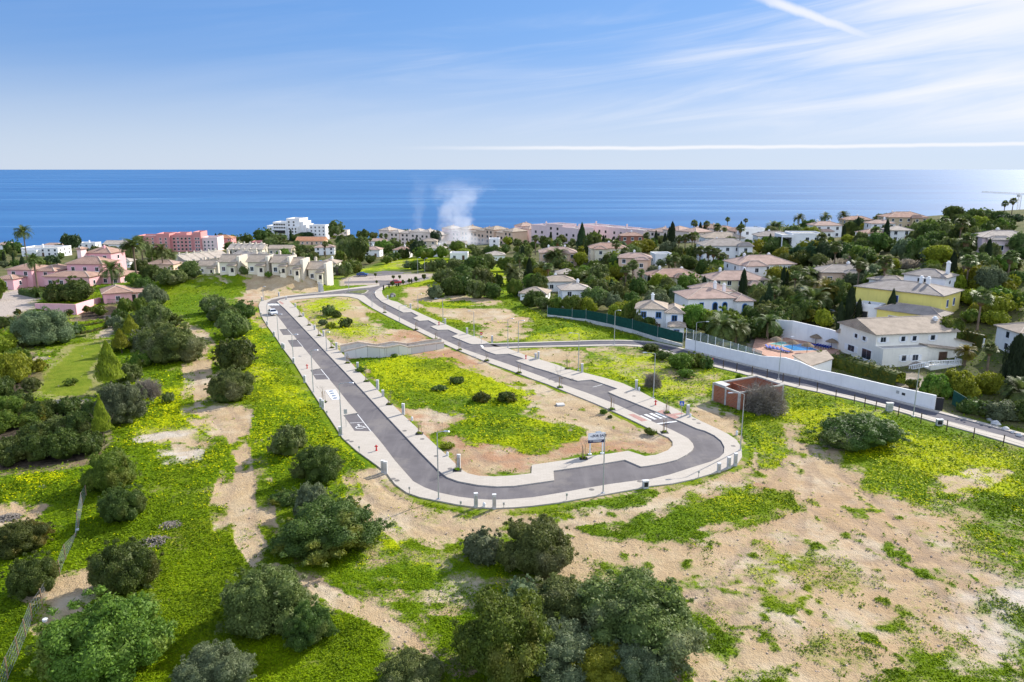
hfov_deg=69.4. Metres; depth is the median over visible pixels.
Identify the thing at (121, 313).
garden shrub
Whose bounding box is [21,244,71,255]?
house
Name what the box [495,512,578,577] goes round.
bush
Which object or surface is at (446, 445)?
bush
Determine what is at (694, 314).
tree
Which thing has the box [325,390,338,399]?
waste container slab
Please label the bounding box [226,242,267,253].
terraced houses
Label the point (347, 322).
bush
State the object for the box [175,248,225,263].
terraced houses
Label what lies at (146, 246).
date palm
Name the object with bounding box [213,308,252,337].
bush
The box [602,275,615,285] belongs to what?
tree
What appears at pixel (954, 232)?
tree
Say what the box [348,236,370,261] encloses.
tree
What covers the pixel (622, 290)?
tree
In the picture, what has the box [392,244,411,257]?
house
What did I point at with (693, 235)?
fan palm
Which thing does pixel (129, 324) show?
conifer tree
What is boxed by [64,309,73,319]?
topiary tree
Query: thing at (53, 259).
garden shrub
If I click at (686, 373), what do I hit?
bush
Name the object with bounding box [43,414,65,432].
bush
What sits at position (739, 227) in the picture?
fan palm
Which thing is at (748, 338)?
cypress tree
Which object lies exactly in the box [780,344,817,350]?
swimming pool
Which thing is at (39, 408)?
bush
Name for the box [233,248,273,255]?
terraced houses
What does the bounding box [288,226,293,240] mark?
norfolk pine
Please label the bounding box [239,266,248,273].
garden shrub
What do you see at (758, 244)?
tree
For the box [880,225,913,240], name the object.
house
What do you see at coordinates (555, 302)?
tree
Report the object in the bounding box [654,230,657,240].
cypress tree
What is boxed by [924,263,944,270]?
garden shrub
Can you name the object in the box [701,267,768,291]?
house
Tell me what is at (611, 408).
staked tree
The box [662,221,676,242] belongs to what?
cypress tree
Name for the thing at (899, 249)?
tree
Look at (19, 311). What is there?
topiary tree
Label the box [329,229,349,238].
house
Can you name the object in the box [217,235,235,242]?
annexe
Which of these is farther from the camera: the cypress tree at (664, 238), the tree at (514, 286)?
the cypress tree at (664, 238)
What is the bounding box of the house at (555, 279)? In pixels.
[546,273,575,291]
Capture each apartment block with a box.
[267,217,313,239]
[309,224,328,238]
[379,226,449,243]
[442,224,460,240]
[460,224,527,243]
[514,221,530,242]
[531,221,593,243]
[580,221,650,239]
[647,226,713,241]
[702,223,736,233]
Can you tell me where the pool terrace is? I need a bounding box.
[752,336,840,359]
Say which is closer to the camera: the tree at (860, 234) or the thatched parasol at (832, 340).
the thatched parasol at (832, 340)
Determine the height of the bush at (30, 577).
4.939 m
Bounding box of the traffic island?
[344,290,368,293]
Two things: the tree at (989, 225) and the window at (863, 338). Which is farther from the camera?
the tree at (989, 225)
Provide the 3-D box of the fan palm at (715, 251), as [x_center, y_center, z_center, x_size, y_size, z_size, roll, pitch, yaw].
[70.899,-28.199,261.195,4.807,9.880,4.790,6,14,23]
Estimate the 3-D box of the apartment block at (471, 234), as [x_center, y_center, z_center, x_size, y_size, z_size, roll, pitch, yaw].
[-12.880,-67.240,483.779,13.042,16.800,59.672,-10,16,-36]
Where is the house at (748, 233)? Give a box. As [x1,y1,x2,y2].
[737,227,764,240]
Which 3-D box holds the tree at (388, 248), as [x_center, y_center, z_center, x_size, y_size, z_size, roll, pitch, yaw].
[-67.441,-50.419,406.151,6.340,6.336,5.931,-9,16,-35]
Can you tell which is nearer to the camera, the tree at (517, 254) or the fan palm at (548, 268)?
the fan palm at (548, 268)
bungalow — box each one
[126,258,136,267]
[446,241,466,249]
[450,251,468,259]
[644,266,701,284]
[812,261,867,288]
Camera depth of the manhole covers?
103.95 m
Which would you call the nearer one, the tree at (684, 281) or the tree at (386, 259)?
the tree at (684, 281)
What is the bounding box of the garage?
[554,268,571,275]
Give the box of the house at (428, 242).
[423,238,437,246]
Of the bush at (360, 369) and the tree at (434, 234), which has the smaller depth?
the bush at (360, 369)
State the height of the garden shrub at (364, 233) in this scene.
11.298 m
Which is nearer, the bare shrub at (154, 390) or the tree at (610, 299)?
the bare shrub at (154, 390)
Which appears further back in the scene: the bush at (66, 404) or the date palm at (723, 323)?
the date palm at (723, 323)
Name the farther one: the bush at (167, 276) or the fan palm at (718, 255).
the fan palm at (718, 255)
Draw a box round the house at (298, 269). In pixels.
[287,253,309,281]
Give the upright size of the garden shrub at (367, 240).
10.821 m
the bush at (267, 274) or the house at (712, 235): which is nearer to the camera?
the bush at (267, 274)
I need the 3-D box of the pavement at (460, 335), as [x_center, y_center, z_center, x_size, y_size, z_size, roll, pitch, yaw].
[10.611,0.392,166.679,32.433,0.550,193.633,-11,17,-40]
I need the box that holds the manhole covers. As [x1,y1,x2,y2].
[345,377,734,490]
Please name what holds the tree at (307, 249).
on the ground at (814, 481)
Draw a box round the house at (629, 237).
[618,230,643,244]
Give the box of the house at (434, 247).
[427,243,446,256]
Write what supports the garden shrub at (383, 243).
on the ground at (814, 481)
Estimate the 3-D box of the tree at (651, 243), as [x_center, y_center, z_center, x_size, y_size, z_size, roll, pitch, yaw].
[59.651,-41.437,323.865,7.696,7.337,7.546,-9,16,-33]
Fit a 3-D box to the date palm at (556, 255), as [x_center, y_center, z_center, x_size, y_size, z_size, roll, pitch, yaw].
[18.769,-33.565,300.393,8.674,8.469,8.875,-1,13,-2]
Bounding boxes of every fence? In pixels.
[0,485,86,681]
[547,305,683,346]
[723,360,1023,448]
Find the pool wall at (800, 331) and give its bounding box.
[775,319,837,348]
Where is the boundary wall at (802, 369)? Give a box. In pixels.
[685,328,936,409]
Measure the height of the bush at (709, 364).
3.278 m
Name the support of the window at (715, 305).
in the villa at (714, 295)
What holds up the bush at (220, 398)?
on the ground at (814, 481)
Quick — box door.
[937,351,947,360]
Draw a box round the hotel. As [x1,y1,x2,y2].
[140,230,224,251]
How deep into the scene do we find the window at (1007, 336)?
143.91 m
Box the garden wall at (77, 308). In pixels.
[35,297,100,314]
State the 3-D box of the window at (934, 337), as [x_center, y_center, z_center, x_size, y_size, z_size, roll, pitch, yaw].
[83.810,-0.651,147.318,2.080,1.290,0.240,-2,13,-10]
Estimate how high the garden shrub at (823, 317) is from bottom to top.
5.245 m
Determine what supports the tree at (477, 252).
on the ground at (814, 481)
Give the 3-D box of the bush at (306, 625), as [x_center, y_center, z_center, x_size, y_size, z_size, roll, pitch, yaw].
[-16.872,23.455,60.561,4.478,4.642,4.854,6,15,25]
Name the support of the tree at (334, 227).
on the ground at (814, 481)
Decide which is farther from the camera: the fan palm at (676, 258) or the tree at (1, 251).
the tree at (1, 251)
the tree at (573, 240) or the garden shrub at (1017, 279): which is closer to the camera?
the garden shrub at (1017, 279)
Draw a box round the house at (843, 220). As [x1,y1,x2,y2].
[838,214,873,224]
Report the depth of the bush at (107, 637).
55.28 m
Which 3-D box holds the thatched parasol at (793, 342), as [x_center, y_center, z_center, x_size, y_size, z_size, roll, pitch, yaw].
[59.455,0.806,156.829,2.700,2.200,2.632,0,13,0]
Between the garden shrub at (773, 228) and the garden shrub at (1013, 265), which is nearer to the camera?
the garden shrub at (1013, 265)
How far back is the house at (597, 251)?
305.67 m
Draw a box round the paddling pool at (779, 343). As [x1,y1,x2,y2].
[769,341,786,345]
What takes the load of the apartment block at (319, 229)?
on the ground at (814, 481)
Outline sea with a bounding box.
[0,170,1023,246]
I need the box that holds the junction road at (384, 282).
[344,271,428,284]
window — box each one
[274,230,285,233]
[641,311,646,317]
[655,312,661,318]
[671,315,676,320]
[712,302,717,309]
[844,343,857,352]
[853,333,858,338]
[861,311,867,317]
[861,336,867,341]
[861,347,871,360]
[877,337,888,342]
[899,336,907,341]
[899,355,908,361]
[909,354,921,361]
[910,335,918,341]
[928,334,937,340]
[1005,330,1009,339]
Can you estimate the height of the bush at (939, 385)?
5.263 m
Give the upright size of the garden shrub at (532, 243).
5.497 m
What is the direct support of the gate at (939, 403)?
attached to the boundary wall at (802, 369)
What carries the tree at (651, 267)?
on the ground at (814, 481)
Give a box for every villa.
[0,245,138,289]
[538,245,577,265]
[617,250,651,278]
[634,293,685,337]
[673,281,756,312]
[695,237,753,261]
[722,252,796,276]
[775,231,820,247]
[835,315,974,367]
[854,261,963,317]
[876,210,929,226]
[971,227,1020,254]
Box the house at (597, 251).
[588,241,628,261]
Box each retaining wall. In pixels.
[340,338,441,351]
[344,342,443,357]
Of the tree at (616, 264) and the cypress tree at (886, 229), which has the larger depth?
the cypress tree at (886, 229)
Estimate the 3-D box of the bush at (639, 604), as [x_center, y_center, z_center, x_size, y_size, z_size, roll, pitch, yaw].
[10.297,22.645,60.603,11.804,7.234,12.790,-12,18,-43]
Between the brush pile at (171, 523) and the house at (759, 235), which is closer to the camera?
the brush pile at (171, 523)
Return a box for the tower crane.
[982,191,1023,209]
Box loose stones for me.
[15,336,1017,681]
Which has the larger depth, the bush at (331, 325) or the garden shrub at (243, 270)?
the garden shrub at (243, 270)
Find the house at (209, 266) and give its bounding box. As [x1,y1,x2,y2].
[198,257,219,273]
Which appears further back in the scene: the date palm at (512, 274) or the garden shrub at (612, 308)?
the date palm at (512, 274)
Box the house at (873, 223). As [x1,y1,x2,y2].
[863,217,896,229]
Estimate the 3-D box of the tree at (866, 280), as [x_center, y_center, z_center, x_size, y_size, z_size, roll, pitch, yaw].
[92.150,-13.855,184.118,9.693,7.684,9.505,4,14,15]
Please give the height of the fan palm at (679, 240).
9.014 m
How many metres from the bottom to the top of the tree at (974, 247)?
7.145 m
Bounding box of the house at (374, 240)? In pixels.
[369,238,386,245]
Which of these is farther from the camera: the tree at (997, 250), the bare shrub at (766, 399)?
the tree at (997, 250)
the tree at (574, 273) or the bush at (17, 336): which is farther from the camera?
the tree at (574, 273)
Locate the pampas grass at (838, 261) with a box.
[823,258,844,264]
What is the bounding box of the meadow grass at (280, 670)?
[0,258,1023,681]
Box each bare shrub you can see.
[135,376,162,399]
[640,372,664,388]
[739,380,791,417]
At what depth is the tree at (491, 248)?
337.93 m
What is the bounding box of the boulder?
[991,420,1000,425]
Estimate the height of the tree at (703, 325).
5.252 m
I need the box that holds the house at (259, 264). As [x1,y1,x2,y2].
[246,250,273,275]
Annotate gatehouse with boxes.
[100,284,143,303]
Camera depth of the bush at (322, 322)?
184.14 m
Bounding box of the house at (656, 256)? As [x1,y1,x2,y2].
[650,251,671,265]
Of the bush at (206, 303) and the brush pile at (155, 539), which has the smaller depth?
the brush pile at (155, 539)
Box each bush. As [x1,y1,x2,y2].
[0,316,16,327]
[0,330,18,352]
[0,350,35,382]
[0,375,19,395]
[0,395,29,414]
[0,409,18,433]
[0,435,26,466]
[0,517,55,559]
[0,549,62,598]
[3,347,34,361]
[5,389,36,403]
[7,305,79,344]
[13,330,29,347]
[14,410,46,427]
[15,419,54,437]
[16,432,49,461]
[17,401,54,419]
[20,376,43,390]
[24,584,178,681]
[30,358,48,371]
[40,427,82,459]
[41,283,63,301]
[43,398,56,413]
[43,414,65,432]
[48,275,96,301]
[54,396,81,414]
[60,408,93,433]
[62,378,77,385]
[72,324,85,333]
[77,447,141,491]
[78,429,107,454]
[79,400,94,410]
[85,536,163,595]
[92,381,153,423]
[96,482,151,522]
[106,315,122,327]
[109,343,120,352]
[112,320,124,332]
[116,362,143,382]
[124,333,132,348]
[125,349,151,366]
[127,326,150,348]
[130,276,155,288]
[130,318,207,362]
[131,299,174,329]
[137,283,169,304]
[153,265,190,284]
[159,392,174,402]
[167,312,183,325]
[168,638,257,681]
[178,260,200,276]
[198,294,227,312]
[203,364,257,401]
[206,305,215,320]
[207,302,240,321]
[210,336,258,369]
[211,394,228,402]
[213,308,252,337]
[214,562,318,639]
[231,299,257,317]
[263,493,394,567]
[266,423,310,456]
[267,486,297,506]
[278,599,338,651]
[288,443,345,484]
[290,481,332,515]
[318,319,327,324]
[320,304,334,315]
[325,321,336,327]
[330,310,341,317]
[338,317,352,326]
[355,367,366,371]
[374,646,450,681]
[402,260,410,267]
[408,260,422,269]
[421,259,437,270]
[426,282,443,298]
[431,265,458,282]
[431,384,448,391]
[434,259,446,270]
[439,441,455,448]
[440,277,459,295]
[444,257,463,268]
[447,376,463,383]
[449,584,561,681]
[453,264,473,273]
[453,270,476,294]
[458,525,503,566]
[460,255,490,269]
[463,268,472,274]
[464,279,487,298]
[470,267,496,283]
[471,390,491,402]
[478,253,497,268]
[484,282,503,297]
[493,273,503,285]
[495,390,517,402]
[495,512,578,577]
[501,573,537,598]
[526,616,595,681]
[532,572,599,631]
[559,565,715,676]
[569,632,627,681]
[600,409,607,413]
[607,636,682,681]
[640,343,661,351]
[644,427,656,434]
[652,349,672,359]
[664,352,696,368]
[676,368,696,377]
[688,351,706,367]
[698,356,713,368]
[805,410,911,451]
[904,379,919,388]
[918,372,952,398]
[942,368,981,398]
[956,396,988,415]
[974,370,1006,394]
[978,399,1019,421]
[1010,399,1023,421]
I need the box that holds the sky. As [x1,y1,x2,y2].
[0,0,1023,169]
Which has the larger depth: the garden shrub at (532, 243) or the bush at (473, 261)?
the garden shrub at (532, 243)
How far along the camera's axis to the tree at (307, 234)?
608.30 m
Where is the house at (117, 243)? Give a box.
[103,240,127,248]
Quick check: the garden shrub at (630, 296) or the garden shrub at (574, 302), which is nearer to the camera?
the garden shrub at (574, 302)
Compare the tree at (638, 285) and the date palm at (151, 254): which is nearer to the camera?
the tree at (638, 285)
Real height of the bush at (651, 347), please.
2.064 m
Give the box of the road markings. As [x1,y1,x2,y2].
[268,304,676,430]
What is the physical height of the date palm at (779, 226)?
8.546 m
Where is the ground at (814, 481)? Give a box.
[0,209,1023,681]
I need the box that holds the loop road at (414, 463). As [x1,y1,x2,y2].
[267,285,723,499]
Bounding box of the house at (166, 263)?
[148,259,182,272]
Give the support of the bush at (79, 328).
on the ground at (814, 481)
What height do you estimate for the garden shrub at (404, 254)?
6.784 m
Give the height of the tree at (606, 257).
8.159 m
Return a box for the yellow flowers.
[0,275,1023,681]
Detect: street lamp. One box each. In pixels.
[311,349,317,392]
[339,382,353,435]
[437,430,449,499]
[517,320,524,352]
[570,332,579,370]
[596,431,604,493]
[642,352,655,398]
[728,392,744,450]
[777,336,793,379]
[911,366,929,416]
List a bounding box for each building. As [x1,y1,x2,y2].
[267,245,294,253]
[295,236,327,244]
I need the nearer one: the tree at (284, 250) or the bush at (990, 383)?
the bush at (990, 383)
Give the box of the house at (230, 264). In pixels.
[217,250,247,275]
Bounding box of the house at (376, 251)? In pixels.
[365,244,383,257]
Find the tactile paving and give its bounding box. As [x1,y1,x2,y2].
[279,301,683,420]
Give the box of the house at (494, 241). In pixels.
[489,237,499,246]
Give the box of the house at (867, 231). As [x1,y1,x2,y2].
[854,228,882,235]
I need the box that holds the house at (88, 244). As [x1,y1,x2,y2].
[78,240,100,250]
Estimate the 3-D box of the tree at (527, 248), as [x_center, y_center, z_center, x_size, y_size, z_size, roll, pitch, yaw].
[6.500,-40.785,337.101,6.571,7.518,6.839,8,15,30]
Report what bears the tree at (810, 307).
on the ground at (814, 481)
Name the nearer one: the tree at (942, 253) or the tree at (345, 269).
the tree at (942, 253)
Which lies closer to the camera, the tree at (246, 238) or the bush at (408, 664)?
the bush at (408, 664)
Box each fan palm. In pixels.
[321,241,328,257]
[515,255,522,271]
[531,235,539,254]
[543,262,552,274]
[553,238,562,245]
[610,240,620,251]
[620,247,630,253]
[620,265,631,285]
[628,259,639,278]
[637,269,644,276]
[643,232,650,238]
[670,253,680,267]
[675,235,681,247]
[680,234,689,248]
[687,232,696,243]
[690,219,697,225]
[690,231,700,246]
[695,246,703,260]
[703,221,709,228]
[703,245,713,260]
[707,247,718,258]
[713,222,721,231]
[715,249,723,258]
[735,224,745,239]
[771,286,780,299]
[790,270,801,287]
[800,275,816,294]
[815,232,827,242]
[829,241,841,263]
[851,256,868,294]
[869,226,881,234]
[872,269,888,275]
[876,256,894,275]
[940,215,950,222]
[954,216,970,236]
[955,233,975,268]
[959,247,973,271]
[959,254,979,288]
[970,286,993,330]
[981,341,998,371]
[1001,200,1009,210]
[1001,249,1020,272]
[1009,198,1017,213]
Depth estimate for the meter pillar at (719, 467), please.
94.96 m
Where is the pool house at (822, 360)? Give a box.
[792,350,833,371]
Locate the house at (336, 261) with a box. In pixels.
[323,256,342,274]
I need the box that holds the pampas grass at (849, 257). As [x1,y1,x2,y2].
[843,255,852,263]
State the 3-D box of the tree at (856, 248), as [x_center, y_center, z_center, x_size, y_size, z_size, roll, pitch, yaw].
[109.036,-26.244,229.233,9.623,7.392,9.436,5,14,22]
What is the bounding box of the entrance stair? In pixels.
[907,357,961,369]
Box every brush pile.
[0,512,22,522]
[138,535,170,547]
[158,520,182,529]
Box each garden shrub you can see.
[0,261,9,267]
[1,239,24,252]
[8,259,18,266]
[9,250,17,256]
[43,255,60,264]
[56,252,64,258]
[93,306,107,314]
[111,309,127,318]
[125,251,137,258]
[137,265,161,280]
[147,257,157,262]
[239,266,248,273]
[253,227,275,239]
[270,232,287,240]
[274,240,288,244]
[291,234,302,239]
[309,251,320,259]
[333,264,338,272]
[345,258,363,272]
[355,235,370,245]
[356,228,369,237]
[375,239,393,253]
[385,251,400,260]
[398,248,410,258]
[513,246,518,251]
[521,289,540,306]
[530,241,538,248]
[559,262,573,268]
[560,294,582,309]
[577,264,590,271]
[579,297,597,310]
[584,262,610,279]
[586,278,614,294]
[607,304,623,314]
[609,266,624,279]
[622,273,635,281]
[622,291,642,301]
[655,259,664,265]
[671,246,683,255]
[678,254,697,268]
[694,258,710,273]
[704,305,747,336]
[741,316,772,338]
[760,236,768,244]
[760,242,778,253]
[765,226,783,231]
[765,236,790,248]
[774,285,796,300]
[784,223,803,231]
[791,284,805,294]
[799,219,815,228]
[812,308,834,326]
[829,239,846,259]
[838,291,848,304]
[841,234,853,242]
[841,253,850,260]
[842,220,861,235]
[842,272,854,285]
[846,272,864,284]
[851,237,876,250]
[883,235,896,251]
[889,258,901,269]
[891,268,899,274]
[902,251,916,259]
[906,220,923,231]
[917,247,926,260]
[922,259,942,265]
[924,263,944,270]
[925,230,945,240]
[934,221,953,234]
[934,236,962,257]
[951,213,979,227]
[956,266,962,274]
[960,288,983,304]
[961,208,985,217]
[967,278,980,288]
[968,302,991,313]
[980,207,992,219]
[980,309,1011,324]
[988,211,1009,219]
[994,254,1018,270]
[1007,274,1021,285]
[1009,270,1023,281]
[1014,257,1023,269]
[1017,247,1023,257]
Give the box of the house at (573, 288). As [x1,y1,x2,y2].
[556,279,591,306]
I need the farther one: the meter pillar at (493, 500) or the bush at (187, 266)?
the bush at (187, 266)
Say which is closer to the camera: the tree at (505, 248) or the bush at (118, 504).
the bush at (118, 504)
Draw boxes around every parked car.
[268,308,277,315]
[356,272,368,275]
[390,279,401,283]
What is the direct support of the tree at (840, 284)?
on the ground at (814, 481)
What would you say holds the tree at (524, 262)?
on the ground at (814, 481)
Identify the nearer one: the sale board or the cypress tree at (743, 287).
the sale board
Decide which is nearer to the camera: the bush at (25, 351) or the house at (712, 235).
the bush at (25, 351)
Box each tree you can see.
[0,249,7,260]
[0,278,7,298]
[2,251,7,261]
[13,308,21,317]
[19,255,24,264]
[27,287,43,295]
[59,233,81,249]
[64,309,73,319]
[81,305,89,312]
[88,246,98,250]
[88,396,114,441]
[91,339,126,382]
[111,328,131,352]
[116,297,132,312]
[121,314,138,335]
[124,271,141,284]
[128,259,148,274]
[130,297,147,311]
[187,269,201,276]
[222,241,234,248]
[238,233,253,242]
[262,237,279,246]
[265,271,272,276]
[275,247,290,253]
[295,244,305,251]
[297,232,313,235]
[303,246,314,253]
[303,253,312,260]
[328,220,345,236]
[333,251,346,264]
[338,237,353,259]
[338,261,353,277]
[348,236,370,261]
[362,255,375,262]
[367,232,377,238]
[380,256,392,262]
[384,244,394,253]
[386,393,392,404]
[389,238,402,248]
[406,237,426,255]
[412,245,436,258]
[415,421,423,434]
[430,229,441,241]
[435,245,448,257]
[449,240,467,250]
[453,450,461,471]
[457,248,471,252]
[468,244,477,250]
[470,248,483,256]
[483,245,503,253]
[496,256,512,270]
[501,244,510,252]
[502,236,511,244]
[505,257,517,268]
[505,271,521,282]
[506,278,523,295]
[512,238,521,245]
[513,252,525,264]
[518,244,532,255]
[520,256,536,268]
[522,273,535,287]
[525,272,548,288]
[526,257,532,274]
[533,267,547,276]
[534,296,549,308]
[538,235,546,242]
[540,238,551,248]
[548,294,561,307]
[553,257,568,269]
[555,365,562,387]
[556,234,566,243]
[564,266,584,279]
[567,238,575,246]
[571,252,588,265]
[574,222,586,249]
[576,246,584,251]
[579,439,587,459]
[580,286,607,307]
[582,230,601,254]
[583,275,599,283]
[588,259,600,266]
[599,252,612,263]
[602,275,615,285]
[604,290,621,307]
[607,253,618,267]
[607,394,614,409]
[608,261,621,270]
[610,280,630,300]
[614,300,626,308]
[621,297,641,319]
[626,243,641,252]
[629,276,648,295]
[631,240,651,252]
[634,309,644,320]
[640,317,657,325]
[643,238,655,252]
[643,288,672,303]
[646,265,657,270]
[648,273,670,285]
[651,237,658,250]
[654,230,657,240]
[657,235,667,244]
[657,240,677,252]
[659,276,676,287]
[660,399,671,433]
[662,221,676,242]
[662,232,666,243]
[663,283,675,295]
[666,252,679,265]
[668,284,683,301]
[677,271,702,288]
[681,303,709,331]
[683,246,695,256]
[699,315,709,333]
[700,268,718,279]
[706,264,722,270]
[710,256,728,265]
[735,268,747,294]
[736,251,752,256]
[739,305,761,318]
[744,326,753,341]
[747,282,767,295]
[748,285,766,299]
[752,238,763,252]
[754,300,786,319]
[757,295,764,304]
[763,265,791,283]
[764,283,773,303]
[768,305,794,321]
[769,297,790,307]
[770,326,783,337]
[772,247,789,256]
[779,253,790,259]
[780,266,787,285]
[783,302,806,321]
[785,270,791,285]
[786,290,809,303]
[787,249,812,267]
[788,244,805,254]
[788,264,803,279]
[793,299,823,323]
[795,239,808,246]
[797,265,815,285]
[800,226,821,231]
[800,240,819,265]
[806,239,818,246]
[808,252,829,266]
[817,240,834,259]
[826,277,848,305]
[831,301,844,329]
[840,241,858,255]
[841,225,846,241]
[843,285,862,320]
[845,282,851,292]
[848,244,878,261]
[850,248,877,265]
[850,299,862,318]
[852,231,868,241]
[853,217,864,224]
[853,253,867,273]
[861,271,888,282]
[864,263,891,275]
[867,232,889,252]
[883,219,889,235]
[887,289,896,304]
[890,237,911,258]
[905,231,915,238]
[905,235,929,260]
[905,268,920,271]
[911,222,942,237]
[919,245,957,262]
[926,238,940,245]
[940,316,966,338]
[942,206,965,221]
[946,225,974,238]
[950,250,957,272]
[952,272,967,288]
[959,308,981,322]
[961,232,977,251]
[961,264,990,282]
[969,264,1012,289]
[970,225,980,232]
[971,216,988,226]
[972,252,997,264]
[976,219,1001,230]
[978,242,1002,256]
[978,259,1002,269]
[984,238,992,255]
[984,291,1023,312]
[989,285,1011,295]
[991,218,1010,227]
[993,332,1023,391]
[994,224,1011,229]
[995,213,1023,221]
[999,218,1009,227]
[999,280,1018,289]
[1000,216,1017,229]
[1005,230,1023,250]
[1008,289,1023,306]
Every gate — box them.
[935,397,943,410]
[952,390,966,405]
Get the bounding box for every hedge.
[17,287,44,297]
[72,334,85,338]
[80,316,108,333]
[80,321,104,325]
[817,349,905,385]
[961,328,986,347]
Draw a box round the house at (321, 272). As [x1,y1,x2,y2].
[307,257,333,285]
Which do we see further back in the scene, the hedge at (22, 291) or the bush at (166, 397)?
the hedge at (22, 291)
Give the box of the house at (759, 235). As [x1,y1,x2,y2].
[752,229,784,242]
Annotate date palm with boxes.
[12,224,33,259]
[23,253,42,287]
[98,260,124,284]
[119,235,146,272]
[133,235,152,260]
[143,243,156,260]
[152,243,169,262]
[163,249,177,259]
[291,249,304,256]
[503,262,523,280]
[534,261,544,268]
[543,247,563,267]
[548,247,567,262]
[578,271,594,281]
[648,285,666,294]
[661,256,674,267]
[706,311,738,345]
[723,318,750,345]
[755,314,780,339]
[763,275,782,287]
[773,221,784,230]
[793,213,805,225]
[794,285,833,310]
[799,266,819,287]
[812,276,839,302]
[819,212,831,220]
[837,211,849,219]
[954,344,977,365]
[995,376,1023,400]
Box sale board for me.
[588,432,605,454]
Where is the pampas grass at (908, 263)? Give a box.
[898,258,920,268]
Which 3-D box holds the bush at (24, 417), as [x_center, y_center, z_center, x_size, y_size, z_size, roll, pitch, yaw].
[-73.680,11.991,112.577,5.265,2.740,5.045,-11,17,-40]
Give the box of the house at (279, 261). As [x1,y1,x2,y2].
[269,250,296,277]
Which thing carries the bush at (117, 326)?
on the ground at (814, 481)
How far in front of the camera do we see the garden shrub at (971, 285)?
173.44 m
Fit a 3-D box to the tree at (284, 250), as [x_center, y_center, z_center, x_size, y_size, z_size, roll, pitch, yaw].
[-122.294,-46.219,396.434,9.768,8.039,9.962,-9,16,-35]
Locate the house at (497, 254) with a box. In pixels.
[485,251,505,260]
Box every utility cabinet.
[642,479,648,488]
[885,402,893,410]
[935,418,943,425]
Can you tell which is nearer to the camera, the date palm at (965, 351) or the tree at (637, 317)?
the date palm at (965, 351)
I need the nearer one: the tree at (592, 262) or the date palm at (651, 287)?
the date palm at (651, 287)
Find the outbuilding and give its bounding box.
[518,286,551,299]
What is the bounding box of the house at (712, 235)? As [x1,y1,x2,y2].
[699,231,745,240]
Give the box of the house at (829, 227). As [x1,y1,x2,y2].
[807,219,843,236]
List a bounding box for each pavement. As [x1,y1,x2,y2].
[259,284,741,508]
[277,294,693,486]
[375,285,1023,435]
[509,344,1023,447]
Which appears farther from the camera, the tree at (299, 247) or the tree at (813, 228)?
the tree at (299, 247)
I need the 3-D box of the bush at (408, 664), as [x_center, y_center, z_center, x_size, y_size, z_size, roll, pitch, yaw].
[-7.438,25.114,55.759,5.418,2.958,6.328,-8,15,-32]
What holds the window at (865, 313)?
in the villa at (927, 291)
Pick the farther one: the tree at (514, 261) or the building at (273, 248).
the building at (273, 248)
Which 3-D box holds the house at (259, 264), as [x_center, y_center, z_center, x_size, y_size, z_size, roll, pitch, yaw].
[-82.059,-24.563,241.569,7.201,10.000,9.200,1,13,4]
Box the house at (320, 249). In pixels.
[314,243,335,254]
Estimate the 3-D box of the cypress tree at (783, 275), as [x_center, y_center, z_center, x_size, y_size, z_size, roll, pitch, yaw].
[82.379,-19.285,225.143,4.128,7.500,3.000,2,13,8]
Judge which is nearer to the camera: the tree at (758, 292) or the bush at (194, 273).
the tree at (758, 292)
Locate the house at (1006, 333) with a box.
[993,322,1023,351]
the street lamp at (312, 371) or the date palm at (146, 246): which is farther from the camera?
the date palm at (146, 246)
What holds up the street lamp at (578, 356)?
on the ground at (814, 481)
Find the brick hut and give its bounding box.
[712,375,783,409]
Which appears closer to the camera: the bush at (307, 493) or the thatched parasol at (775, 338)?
the bush at (307, 493)
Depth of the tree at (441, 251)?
350.59 m
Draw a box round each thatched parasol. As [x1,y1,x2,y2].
[770,336,782,340]
[786,340,798,345]
[801,342,813,347]
[810,334,821,343]
[825,338,837,347]
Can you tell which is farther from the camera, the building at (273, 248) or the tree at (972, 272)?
the building at (273, 248)
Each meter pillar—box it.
[381,460,384,472]
[383,461,387,473]
[402,403,404,414]
[457,454,460,467]
[474,492,477,507]
[492,493,495,508]
[686,404,689,414]
[717,462,721,472]
[727,456,731,468]
[733,453,737,465]
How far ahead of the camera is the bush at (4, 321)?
180.12 m
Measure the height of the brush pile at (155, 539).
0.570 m
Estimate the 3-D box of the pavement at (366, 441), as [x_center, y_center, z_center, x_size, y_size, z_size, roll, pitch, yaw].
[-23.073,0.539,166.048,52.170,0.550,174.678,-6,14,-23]
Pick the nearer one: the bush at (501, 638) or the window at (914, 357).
the bush at (501, 638)
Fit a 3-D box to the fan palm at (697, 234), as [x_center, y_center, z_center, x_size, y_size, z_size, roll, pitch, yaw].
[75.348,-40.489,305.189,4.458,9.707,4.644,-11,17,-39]
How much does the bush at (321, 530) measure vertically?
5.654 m
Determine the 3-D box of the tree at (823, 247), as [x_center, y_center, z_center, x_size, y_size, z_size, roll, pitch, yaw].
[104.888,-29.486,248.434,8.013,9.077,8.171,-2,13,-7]
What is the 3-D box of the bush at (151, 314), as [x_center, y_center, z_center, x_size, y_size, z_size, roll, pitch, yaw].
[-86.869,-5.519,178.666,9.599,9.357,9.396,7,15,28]
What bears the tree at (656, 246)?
on the ground at (814, 481)

